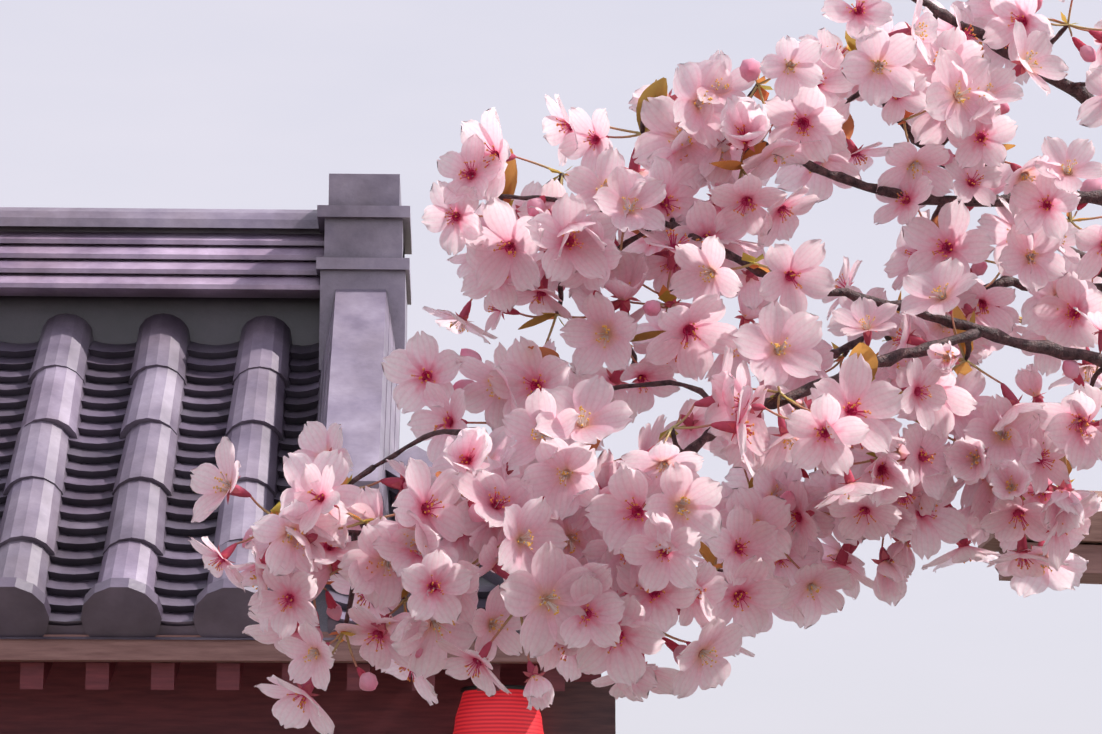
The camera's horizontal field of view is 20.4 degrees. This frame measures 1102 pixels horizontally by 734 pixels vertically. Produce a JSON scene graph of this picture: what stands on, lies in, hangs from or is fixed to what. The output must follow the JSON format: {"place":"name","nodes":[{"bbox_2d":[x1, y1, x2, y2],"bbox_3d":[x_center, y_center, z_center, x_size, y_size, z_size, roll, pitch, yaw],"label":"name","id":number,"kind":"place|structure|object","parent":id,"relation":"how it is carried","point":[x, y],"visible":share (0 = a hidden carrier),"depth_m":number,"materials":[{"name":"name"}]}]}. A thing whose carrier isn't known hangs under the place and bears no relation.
{"place":"outdoors","nodes":[
{"label":"outdoors","id":0,"kind":"place"},
{"bbox_2d":[0,632,615,733],"bbox_3d":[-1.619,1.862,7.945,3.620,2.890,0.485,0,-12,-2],"label":"building wall","id":1,"kind":"structure","parent":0,"point":[83,686],"depth_m":8.26,"materials":[{"name":"brown wood"}]},
{"bbox_2d":[0,174,519,640],"bbox_3d":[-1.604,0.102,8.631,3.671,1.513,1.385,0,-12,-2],"label":"gate roof","id":2,"kind":"structure","parent":1,"relation":"on","point":[150,358],"depth_m":8.80,"materials":[{"name":"grey tile"}]},
{"bbox_2d":[453,685,543,733],"bbox_3d":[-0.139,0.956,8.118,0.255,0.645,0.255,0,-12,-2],"label":"paper lantern","id":3,"kind":"object","parent":2,"relation":"attached to","point":[498,712],"visible":0.69,"depth_m":8.03,"materials":[{"name":"red paper"}]},
{"bbox_2d":[0,0,1101,733],"label":"sky","id":4,"kind":"structure","parent":0,"point":[169,104],"materials":[{"name":"white"}]},
{"label":"ground","id":5,"kind":"structure","parent":0,"visible":0},
{"bbox_2d":[344,0,1101,623],"bbox_3d":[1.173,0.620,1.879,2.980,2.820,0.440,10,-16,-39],"label":"tree branches","id":6,"kind":"object","parent":5,"relation":"on","point":[1080,94],"visible":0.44,"depth_m":1.24,"materials":[{"name":"brown plant"}]},
{"bbox_2d":[188,0,1101,733],"bbox_3d":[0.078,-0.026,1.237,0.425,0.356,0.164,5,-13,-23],"label":"cherry blossoms","id":7,"kind":"object","parent":6,"relation":"attached to","point":[600,572],"visible":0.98,"depth_m":1.22,"materials":[{"name":"pink plant"}]},
{"bbox_2d":[978,490,1101,583],"bbox_3d":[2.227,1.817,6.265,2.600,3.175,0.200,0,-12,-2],"label":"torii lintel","id":8,"kind":"structure","parent":5,"relation":"on","point":[1089,547],"depth_m":6.45,"materials":[{"name":"brown wood"}]}
]}

